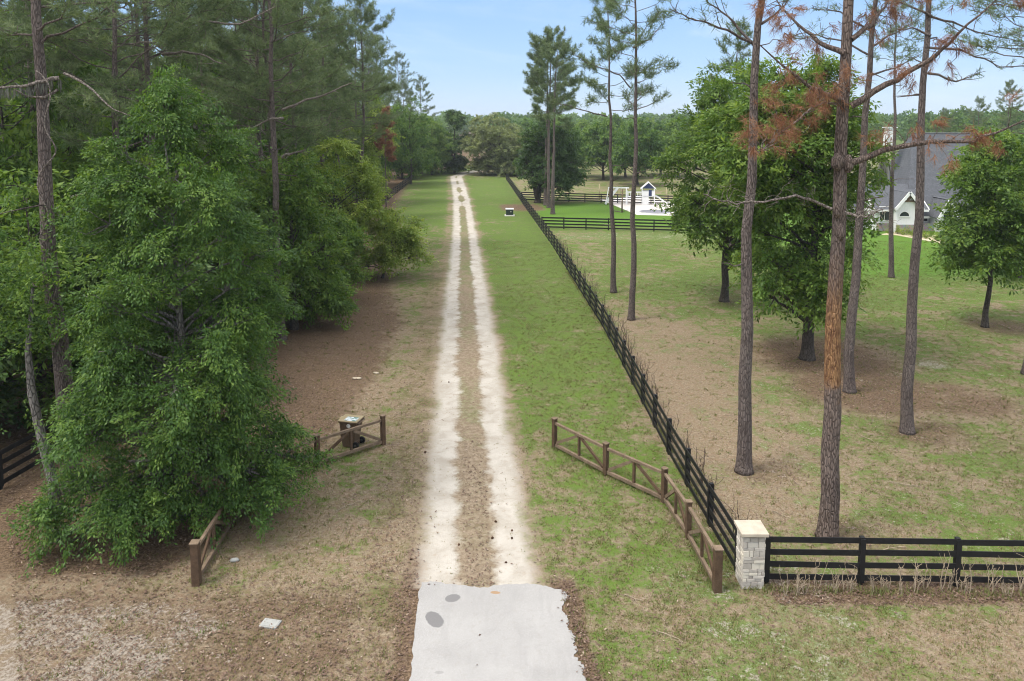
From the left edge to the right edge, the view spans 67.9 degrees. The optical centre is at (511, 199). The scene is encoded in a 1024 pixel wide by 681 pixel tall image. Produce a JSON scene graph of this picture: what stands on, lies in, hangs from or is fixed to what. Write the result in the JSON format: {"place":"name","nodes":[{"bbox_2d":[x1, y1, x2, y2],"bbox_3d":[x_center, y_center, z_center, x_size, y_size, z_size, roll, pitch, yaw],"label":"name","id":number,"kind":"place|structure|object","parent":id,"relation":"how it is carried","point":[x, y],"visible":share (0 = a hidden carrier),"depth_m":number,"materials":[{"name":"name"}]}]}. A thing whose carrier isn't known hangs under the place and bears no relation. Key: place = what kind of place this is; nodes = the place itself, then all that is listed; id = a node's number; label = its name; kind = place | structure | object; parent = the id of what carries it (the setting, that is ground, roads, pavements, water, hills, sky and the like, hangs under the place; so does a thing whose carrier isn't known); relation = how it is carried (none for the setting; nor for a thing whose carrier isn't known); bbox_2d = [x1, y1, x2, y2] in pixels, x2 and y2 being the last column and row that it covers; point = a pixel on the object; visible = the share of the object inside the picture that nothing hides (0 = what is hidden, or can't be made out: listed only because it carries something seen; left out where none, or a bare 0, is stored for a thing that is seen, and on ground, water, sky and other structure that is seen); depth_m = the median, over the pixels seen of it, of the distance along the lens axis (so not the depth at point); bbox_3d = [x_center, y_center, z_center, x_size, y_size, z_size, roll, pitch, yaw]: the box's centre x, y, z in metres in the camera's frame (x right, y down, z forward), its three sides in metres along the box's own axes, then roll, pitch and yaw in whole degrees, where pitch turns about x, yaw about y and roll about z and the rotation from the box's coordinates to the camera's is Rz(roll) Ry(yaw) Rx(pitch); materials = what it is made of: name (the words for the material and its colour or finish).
{"place":"outdoors","nodes":[
{"label":"outdoors","id":0,"kind":"place"},
{"bbox_2d":[409,581,585,680],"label":"driveway","id":1,"kind":"structure","parent":0,"point":[524,632],"depth_m":17.75,"materials":[{"name":"concrete"}]},
{"bbox_2d":[0,128,1023,680],"bbox_3d":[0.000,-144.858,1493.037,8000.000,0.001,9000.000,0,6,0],"label":"ground","id":2,"kind":"structure","parent":0,"point":[420,196],"depth_m":25.57,"materials":[{"name":"green plant"}]},
{"bbox_2d":[0,258,53,437],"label":"leafy tree","id":3,"kind":"object","parent":2,"relation":"on","point":[5,405],"visible":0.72,"depth_m":28.09,"materials":[{"name":"green plant"}]},
{"bbox_2d":[0,0,71,385],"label":"pine tree","id":4,"kind":"object","parent":2,"relation":"on","point":[5,48],"visible":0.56,"depth_m":33.08,"materials":[{"name":"green plant"}]},
{"bbox_2d":[0,0,107,204],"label":"pine tree","id":5,"kind":"object","parent":2,"relation":"on","point":[67,56],"visible":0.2,"depth_m":39.32,"materials":[{"name":"green plant"}]},
{"bbox_2d":[1,1,110,161],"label":"pine tree","id":6,"kind":"object","parent":2,"relation":"on","point":[89,69],"visible":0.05,"depth_m":43.81,"materials":[{"name":"green plant"}]},
{"bbox_2d":[0,0,111,129],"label":"pine tree","id":7,"kind":"object","parent":2,"relation":"on","point":[107,70],"visible":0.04,"depth_m":48.41,"materials":[{"name":"green plant"}]},
{"bbox_2d":[0,132,114,350],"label":"leafy tree","id":8,"kind":"object","parent":2,"relation":"on","point":[74,152],"visible":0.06,"depth_m":35.26,"materials":[{"name":"green plant"}]},
{"bbox_2d":[0,7,135,367],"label":"leafy tree","id":9,"kind":"object","parent":2,"relation":"on","point":[24,138],"visible":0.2,"depth_m":36.00,"materials":[{"name":"green plant"}]},
{"bbox_2d":[0,166,148,432],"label":"leafy tree","id":10,"kind":"object","parent":2,"relation":"on","point":[32,193],"visible":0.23,"depth_m":29.16,"materials":[{"name":"green plant"}]},
{"bbox_2d":[0,175,153,504],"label":"leaning tree","id":11,"kind":"object","parent":2,"relation":"on","point":[33,400],"visible":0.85,"depth_m":23.08,"materials":[{"name":"green plant"}]},
{"bbox_2d":[0,0,164,494],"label":"pine tree","id":12,"kind":"object","parent":2,"relation":"on","point":[42,81],"visible":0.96,"depth_m":23.50,"materials":[{"name":"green plant"}]},
{"bbox_2d":[0,0,228,214],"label":"pine tree","id":13,"kind":"object","parent":2,"relation":"on","point":[106,95],"visible":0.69,"depth_m":32.95,"materials":[{"name":"green plant"}]},
{"bbox_2d":[85,0,166,115],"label":"pine tree","id":14,"kind":"object","parent":2,"relation":"on","point":[134,71],"visible":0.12,"depth_m":61.76,"materials":[{"name":"green plant"}]},
{"bbox_2d":[56,82,203,280],"bbox_3d":[-21.993,0.069,45.359,11.586,14.443,11.377,0,6,4],"label":"leafy tree","id":15,"kind":"object","parent":2,"relation":"on","point":[136,140],"visible":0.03,"depth_m":43.01,"materials":[{"name":"green plant"}]},
{"bbox_2d":[9,196,255,438],"bbox_3d":[-15.501,4.101,31.688,9.655,9.258,9.480,0,6,0],"label":"leafy tree","id":16,"kind":"object","parent":2,"relation":"on","point":[85,251],"visible":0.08,"depth_m":29.75,"materials":[{"name":"green plant"}]},
{"bbox_2d":[72,0,221,161],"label":"pine tree","id":17,"kind":"object","parent":2,"relation":"on","point":[183,57],"visible":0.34,"depth_m":42.00,"materials":[{"name":"green plant"}]},
{"bbox_2d":[55,0,275,353],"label":"pine tree","id":18,"kind":"object","parent":2,"relation":"on","point":[96,53],"visible":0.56,"depth_m":36.09,"materials":[{"name":"green plant"}]},
{"bbox_2d":[1,63,338,577],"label":"leafy tree","id":19,"kind":"object","parent":2,"relation":"on","point":[179,445],"visible":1,"depth_m":21.23,"materials":[{"name":"green plant"}]},
{"bbox_2d":[96,156,248,313],"bbox_3d":[-17.799,2.645,40.533,9.041,10.328,8.807,0,6,0],"label":"leafy tree","id":20,"kind":"object","parent":2,"relation":"on","point":[189,215],"depth_m":39.20,"materials":[{"name":"green plant"}]},
{"bbox_2d":[123,9,243,151],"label":"tree","id":21,"kind":"object","parent":2,"relation":"on","point":[215,75],"visible":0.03,"depth_m":59.70,"materials":[{"name":"green plant"}]},
{"bbox_2d":[150,0,249,147],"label":"pine tree","id":22,"kind":"object","parent":2,"relation":"on","point":[225,80],"visible":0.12,"depth_m":56.14,"materials":[{"name":"green plant"}]},
{"bbox_2d":[0,176,409,489],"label":"black fence","id":23,"kind":"object","parent":2,"relation":"on","point":[3,481],"visible":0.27,"depth_m":25.62,"materials":[{"name":"wood"}]},
{"bbox_2d":[168,179,305,360],"bbox_3d":[-15.049,3.396,39.126,8.417,9.106,8.265,-5,8,-40],"label":"leafy tree","id":24,"kind":"object","parent":2,"relation":"on","point":[271,233],"visible":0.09,"depth_m":38.70,"materials":[{"name":"green plant"}]},
{"bbox_2d":[180,0,309,182],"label":"pine tree","id":25,"kind":"object","parent":2,"relation":"on","point":[210,82],"visible":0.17,"depth_m":52.17,"materials":[{"name":"green plant"}]},
{"bbox_2d":[214,160,306,317],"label":"leafy tree","id":26,"kind":"object","parent":2,"relation":"on","point":[249,174],"visible":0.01,"depth_m":45.73,"materials":[{"name":"green plant"}]},
{"bbox_2d":[198,94,325,248],"bbox_3d":[-19.622,-1.021,56.790,10.507,14.195,9.631,4,7,34],"label":"leafy tree","id":27,"kind":"object","parent":2,"relation":"on","point":[279,144],"visible":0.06,"depth_m":56.11,"materials":[{"name":"green plant"}]},
{"bbox_2d":[190,0,343,175],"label":"pine tree","id":28,"kind":"object","parent":2,"relation":"on","point":[209,50],"visible":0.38,"depth_m":48.34,"materials":[{"name":"green plant"}]},
{"bbox_2d":[259,618,281,629],"bbox_3d":[-5.776,10.132,18.168,0.440,0.059,0.300,1,6,12],"label":"utility cover","id":29,"kind":"object","parent":2,"relation":"on","point":[268,622],"visible":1,"depth_m":18.12,"materials":[{"name":"concrete"}]},
{"bbox_2d":[217,82,326,206],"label":"leafy tree","id":30,"kind":"object","parent":2,"relation":"on","point":[265,147],"visible":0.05,"depth_m":62.76,"materials":[{"name":"green plant"}]},
{"bbox_2d":[197,0,351,340],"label":"pine tree","id":31,"kind":"object","parent":2,"relation":"on","point":[234,12],"visible":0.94,"depth_m":40.20,"materials":[{"name":"green plant"}]},
{"bbox_2d":[200,0,352,245],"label":"pine tree","id":32,"kind":"object","parent":2,"relation":"on","point":[300,135],"visible":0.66,"depth_m":43.12,"materials":[{"name":"green plant"}]},
{"bbox_2d":[189,414,385,586],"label":"gate wing","id":33,"kind":"structure","parent":2,"relation":"on","point":[198,567],"depth_m":22.11,"materials":[{"name":"brown wood"}]},
{"bbox_2d":[219,0,356,227],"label":"pine tree","id":34,"kind":"object","parent":2,"relation":"on","point":[327,69],"visible":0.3,"depth_m":55.99,"materials":[{"name":"green plant"}]},
{"bbox_2d":[241,4,340,146],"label":"pine tree","id":35,"kind":"object","parent":2,"relation":"on","point":[289,63],"visible":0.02,"depth_m":72.26,"materials":[{"name":"green plant"}]},
{"bbox_2d":[231,144,362,329],"bbox_3d":[-12.902,2.114,43.501,8.143,10.740,8.720,-3,7,-23],"label":"leafy tree","id":36,"kind":"object","parent":2,"relation":"on","point":[324,298],"visible":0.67,"depth_m":42.54,"materials":[{"name":"green plant"}]},
{"bbox_2d":[253,0,358,173],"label":"pine tree","id":37,"kind":"object","parent":2,"relation":"on","point":[308,9],"visible":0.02,"depth_m":64.97,"materials":[{"name":"green plant"}]},
{"bbox_2d":[268,62,352,187],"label":"leafy tree","id":38,"kind":"object","parent":2,"relation":"on","point":[326,156],"visible":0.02,"depth_m":87.42,"materials":[{"name":"green plant"}]},
{"bbox_2d":[277,0,373,215],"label":"pine tree","id":39,"kind":"object","parent":2,"relation":"on","point":[350,52],"visible":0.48,"depth_m":61.51,"materials":[{"name":"green plant"}]},
{"bbox_2d":[287,199,376,296],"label":"leafy tree","id":40,"kind":"object","parent":2,"relation":"on","point":[350,233],"visible":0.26,"depth_m":48.87,"materials":[{"name":"green plant"}]},
{"bbox_2d":[281,134,394,270],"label":"leafy tree","id":41,"kind":"object","parent":2,"relation":"on","point":[363,179],"visible":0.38,"depth_m":54.95,"materials":[{"name":"green plant"}]},
{"bbox_2d":[317,31,367,204],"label":"pine tree","id":42,"kind":"object","parent":2,"relation":"on","point":[340,118],"visible":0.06,"depth_m":99.60,"materials":[{"name":"green plant"}]},
{"bbox_2d":[308,37,383,202],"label":"pine tree","id":43,"kind":"object","parent":2,"relation":"on","point":[367,111],"visible":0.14,"depth_m":87.09,"materials":[{"name":"green plant"}]},
{"bbox_2d":[338,414,364,448],"bbox_3d":[-5.937,8.577,28.120,0.888,1.062,0.649,1,6,14],"label":"wheeled bin","id":44,"kind":"object","parent":2,"relation":"on","point":[346,421],"visible":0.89,"depth_m":27.91,"materials":[{"name":"brown plastic"}]},
{"bbox_2d":[314,0,400,251],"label":"pine tree","id":45,"kind":"object","parent":2,"relation":"on","point":[384,121],"visible":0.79,"depth_m":67.95,"materials":[{"name":"green plant"}]},
{"bbox_2d":[332,7,387,203],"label":"pine tree","id":46,"kind":"object","parent":2,"relation":"on","point":[375,52],"visible":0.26,"depth_m":106.39,"materials":[{"name":"green plant"}]},
{"bbox_2d":[340,84,405,199],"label":"leafy tree","id":47,"kind":"object","parent":2,"relation":"on","point":[369,151],"visible":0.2,"depth_m":105.88,"materials":[{"name":"green plant"}]},
{"bbox_2d":[348,47,402,129],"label":"pine tree","id":48,"kind":"object","parent":2,"relation":"on","point":[388,99],"visible":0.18,"depth_m":118.83,"materials":[{"name":"green plant"}]},
{"bbox_2d":[352,78,403,181],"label":"leafy tree","id":49,"kind":"object","parent":2,"relation":"on","point":[397,123],"visible":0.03,"depth_m":130.77,"materials":[{"name":"green plant"}]},
{"bbox_2d":[356,34,403,185],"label":"pine tree","id":50,"kind":"object","parent":2,"relation":"on","point":[380,37],"visible":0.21,"depth_m":131.95,"materials":[{"name":"green plant"}]},
{"bbox_2d":[373,105,397,210],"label":"young pine","id":51,"kind":"object","parent":2,"relation":"on","point":[388,149],"visible":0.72,"depth_m":92.92,"materials":[{"name":"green plant"}]},
{"bbox_2d":[355,200,438,281],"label":"leafy tree","id":52,"kind":"object","parent":2,"relation":"on","point":[403,239],"visible":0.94,"depth_m":56.84,"materials":[{"name":"green plant"}]},
{"bbox_2d":[384,50,415,111],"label":"pine tree","id":53,"kind":"object","parent":2,"relation":"on","point":[395,61],"visible":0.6,"depth_m":187.43,"materials":[{"name":"green plant"}]},
{"bbox_2d":[392,79,419,119],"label":"pine tree","id":54,"kind":"object","parent":2,"relation":"on","point":[403,83],"visible":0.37,"depth_m":170.07,"materials":[{"name":"green plant"}]},
{"bbox_2d":[387,108,434,179],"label":"leafy tree","id":55,"kind":"object","parent":2,"relation":"on","point":[403,169],"visible":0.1,"depth_m":153.06,"materials":[{"name":"green plant"}]},
{"bbox_2d":[382,96,442,183],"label":"leafy tree","id":56,"kind":"object","parent":2,"relation":"on","point":[413,153],"visible":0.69,"depth_m":141.23,"materials":[{"name":"green plant"}]},
{"bbox_2d":[404,74,440,121],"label":"pine tree","id":57,"kind":"object","parent":2,"relation":"on","point":[425,94],"visible":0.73,"depth_m":184.63,"materials":[{"name":"green plant"}]},
{"bbox_2d":[405,117,452,173],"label":"leafy tree","id":58,"kind":"object","parent":2,"relation":"on","point":[434,132],"visible":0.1,"depth_m":169.71,"materials":[{"name":"green plant"}]},
{"bbox_2d":[419,116,454,174],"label":"leafy tree","id":59,"kind":"object","parent":2,"relation":"on","point":[440,150],"visible":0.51,"depth_m":164.16,"materials":[{"name":"green plant"}]},
{"bbox_2d":[442,109,469,172],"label":"leafy tree","id":60,"kind":"object","parent":2,"relation":"on","point":[457,163],"visible":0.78,"depth_m":169.66,"materials":[{"name":"green plant"}]},
{"bbox_2d":[377,169,578,588],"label":"lane","id":61,"kind":"structure","parent":2,"relation":"on","point":[463,224],"depth_m":27.89,"materials":[{"name":"beige gravel"}]},
{"bbox_2d":[457,112,535,176],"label":"oak tree","id":62,"kind":"object","parent":2,"relation":"on","point":[502,144],"visible":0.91,"depth_m":162.44,"materials":[{"name":"green plant"}]},
{"bbox_2d":[0,249,1023,680],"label":"fallen leaves","id":63,"kind":"object","parent":2,"relation":"on","point":[206,677],"visible":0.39,"depth_m":19.37,"materials":[{"name":"brown plant"}]},
{"bbox_2d":[522,35,578,205],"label":"pine tree","id":64,"kind":"object","parent":2,"relation":"on","point":[528,81],"visible":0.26,"depth_m":105.80,"materials":[{"name":"green plant"}]},
{"bbox_2d":[512,120,590,202],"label":"oak tree","id":65,"kind":"object","parent":2,"relation":"on","point":[568,173],"visible":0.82,"depth_m":107.88,"materials":[{"name":"green plant"}]},
{"bbox_2d":[522,24,585,207],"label":"pine tree","id":66,"kind":"object","parent":2,"relation":"on","point":[548,32],"visible":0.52,"depth_m":101.96,"materials":[{"name":"green plant"}]},
{"bbox_2d":[526,33,585,213],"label":"pine tree","id":67,"kind":"object","parent":2,"relation":"on","point":[541,74],"visible":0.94,"depth_m":95.28,"materials":[{"name":"green plant"}]},
{"bbox_2d":[572,124,601,165],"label":"pasture tree","id":68,"kind":"object","parent":2,"relation":"on","point":[589,139],"visible":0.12,"depth_m":159.34,"materials":[{"name":"green plant"}]},
{"bbox_2d":[575,117,627,179],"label":"pasture tree","id":69,"kind":"object","parent":2,"relation":"on","point":[592,156],"visible":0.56,"depth_m":150.88,"materials":[{"name":"green plant"}]},
{"bbox_2d":[548,0,657,292],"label":"pine tree","id":70,"kind":"object","parent":2,"relation":"on","point":[592,82],"visible":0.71,"depth_m":51.62,"materials":[{"name":"green plant"}]},
{"bbox_2d":[599,113,632,134],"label":"pasture tree","id":71,"kind":"object","parent":2,"relation":"on","point":[616,121],"visible":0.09,"depth_m":198.94,"materials":[{"name":"green plant"}]},
{"bbox_2d":[521,192,713,203],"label":"black fence","id":72,"kind":"object","parent":2,"relation":"on","point":[601,198],"visible":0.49,"depth_m":110.59,"materials":[{"name":"wood"}]},
{"bbox_2d":[506,173,736,570],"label":"black fence","id":73,"kind":"object","parent":2,"relation":"on","point":[709,503],"visible":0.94,"depth_m":29.38,"materials":[{"name":"black wood"}]},
{"bbox_2d":[570,0,679,320],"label":"pine tree","id":74,"kind":"object","parent":2,"relation":"on","point":[652,19],"visible":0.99,"depth_m":44.47,"materials":[{"name":"green plant"}]},
{"bbox_2d":[541,217,723,231],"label":"black fence","id":75,"kind":"object","parent":2,"relation":"on","point":[608,222],"visible":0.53,"depth_m":82.99,"materials":[{"name":"wood"}]},
{"bbox_2d":[551,417,723,592],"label":"gate wing","id":76,"kind":"structure","parent":2,"relation":"on","point":[715,571],"depth_m":23.83,"materials":[{"name":"brown wood"}]},
{"bbox_2d":[602,198,673,215],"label":"play area","id":77,"kind":"object","parent":2,"relation":"on","point":[638,207],"visible":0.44,"depth_m":105.53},
{"bbox_2d":[605,182,669,204],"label":"playset","id":78,"kind":"object","parent":77,"relation":"on","point":[646,195],"visible":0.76,"depth_m":107.55,"materials":[{"name":"white paint"}]},
{"bbox_2d":[603,117,674,184],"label":"pasture tree","id":79,"kind":"object","parent":2,"relation":"on","point":[647,137],"visible":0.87,"depth_m":137.03,"materials":[{"name":"green plant"}]},
{"bbox_2d":[660,110,687,128],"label":"pasture tree","id":80,"kind":"object","parent":2,"relation":"on","point":[673,116],"visible":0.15,"depth_m":228.12,"materials":[{"name":"green plant"}]},
{"bbox_2d":[653,118,702,176],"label":"pasture tree","id":81,"kind":"object","parent":2,"relation":"on","point":[669,140],"visible":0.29,"depth_m":157.25,"materials":[{"name":"green plant"}]},
{"bbox_2d":[404,106,1021,141],"bbox_3d":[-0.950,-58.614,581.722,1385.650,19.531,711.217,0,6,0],"label":"wood","id":82,"kind":"object","parent":2,"relation":"on","point":[905,122],"visible":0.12,"depth_m":295.30,"materials":[{"name":"green plant"}]},
{"bbox_2d":[648,57,789,302],"bbox_3d":[13.971,-1.238,50.001,10.263,16.080,9.739,4,7,36],"label":"oak tree","id":83,"kind":"object","parent":2,"relation":"on","point":[686,213],"visible":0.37,"depth_m":48.84,"materials":[{"name":"green plant"}]},
{"bbox_2d":[667,0,796,475],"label":"pine tree","id":84,"kind":"object","parent":2,"relation":"on","point":[743,465],"visible":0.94,"depth_m":25.03,"materials":[{"name":"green plant"}]},
{"bbox_2d":[706,15,762,260],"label":"pine tree","id":85,"kind":"object","parent":2,"relation":"on","point":[738,44],"visible":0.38,"depth_m":61.64,"materials":[{"name":"green plant"}]},
{"bbox_2d":[734,520,768,588],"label":"stone pillar","id":86,"kind":"structure","parent":2,"relation":"on","point":[752,535],"depth_m":19.47,"materials":[{"name":"beige stone"}]},
{"bbox_2d":[683,49,901,361],"bbox_3d":[13.519,0.392,37.379,10.451,15.412,10.842,0,6,0],"label":"oak tree","id":87,"kind":"object","parent":2,"relation":"on","point":[806,279],"visible":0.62,"depth_m":35.86,"materials":[{"name":"green plant"}]},
{"bbox_2d":[791,0,924,393],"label":"pine tree","id":88,"kind":"object","parent":2,"relation":"on","point":[849,385],"visible":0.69,"depth_m":32.99,"materials":[{"name":"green plant"}]},
{"bbox_2d":[695,0,1023,543],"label":"dying pine","id":89,"kind":"object","parent":2,"relation":"on","point":[843,162],"visible":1,"depth_m":20.68,"materials":[{"name":"brown plant"}]},
{"bbox_2d":[764,535,1023,586],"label":"black fence","id":90,"kind":"object","parent":2,"relation":"on","point":[862,552],"visible":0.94,"depth_m":19.57,"materials":[{"name":"black wood"}]},
{"bbox_2d":[858,0,951,277],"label":"pine tree","id":91,"kind":"object","parent":2,"relation":"on","point":[891,273],"visible":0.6,"depth_m":57.03,"materials":[{"name":"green plant"}]},
{"bbox_2d":[933,107,957,131],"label":"pine tree","id":92,"kind":"object","parent":2,"relation":"on","point":[946,112],"visible":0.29,"depth_m":149.58,"materials":[{"name":"green plant"}]},
{"bbox_2d":[928,108,972,131],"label":"pasture tree","id":93,"kind":"object","parent":2,"relation":"on","point":[958,122],"visible":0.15,"depth_m":206.34,"materials":[{"name":"green plant"}]},
{"bbox_2d":[878,0,1023,434],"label":"pine tree","id":94,"kind":"object","parent":2,"relation":"on","point":[906,426],"visible":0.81,"depth_m":28.49,"materials":[{"name":"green plant"}]},
{"bbox_2d":[922,131,1023,327],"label":"leafy tree","id":95,"kind":"object","parent":2,"relation":"on","point":[979,238],"visible":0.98,"depth_m":42.52,"materials":[{"name":"green plant"}]},
{"bbox_2d":[963,96,991,132],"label":"pine tree","id":96,"kind":"object","parent":2,"relation":"on","point":[981,106],"visible":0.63,"depth_m":138.24,"materials":[{"name":"green plant"}]},
{"bbox_2d":[939,123,1023,277],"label":"leafy tree","id":97,"kind":"object","parent":2,"relation":"on","point":[992,131],"visible":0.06,"depth_m":57.97,"materials":[{"name":"green plant"}]},
{"bbox_2d":[946,0,1023,374],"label":"pine tree","id":98,"kind":"object","parent":2,"relation":"on","point":[976,44],"visible":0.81,"depth_m":35.86,"materials":[{"name":"green plant"}]},
{"bbox_2d":[987,106,1023,133],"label":"pasture tree","id":99,"kind":"object","parent":2,"relation":"on","point":[1018,118],"visible":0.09,"depth_m":206.31,"materials":[{"name":"green plant"}]},
{"bbox_2d":[991,79,1023,136],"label":"pine tree","id":100,"kind":"object","parent":2,"relation":"on","point":[1008,86],"visible":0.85,"depth_m":125.95,"materials":[{"name":"green plant"}]},
{"bbox_2d":[0,0,1023,117],"label":"sky","id":101,"kind":"structure","parent":0,"point":[471,54],"materials":[{"name":"blue"}]},
{"bbox_2d":[849,127,972,231],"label":"white house","id":102,"kind":"structure","parent":0,"point":[904,196],"depth_m":84.57,"materials":[{"name":"grey"}]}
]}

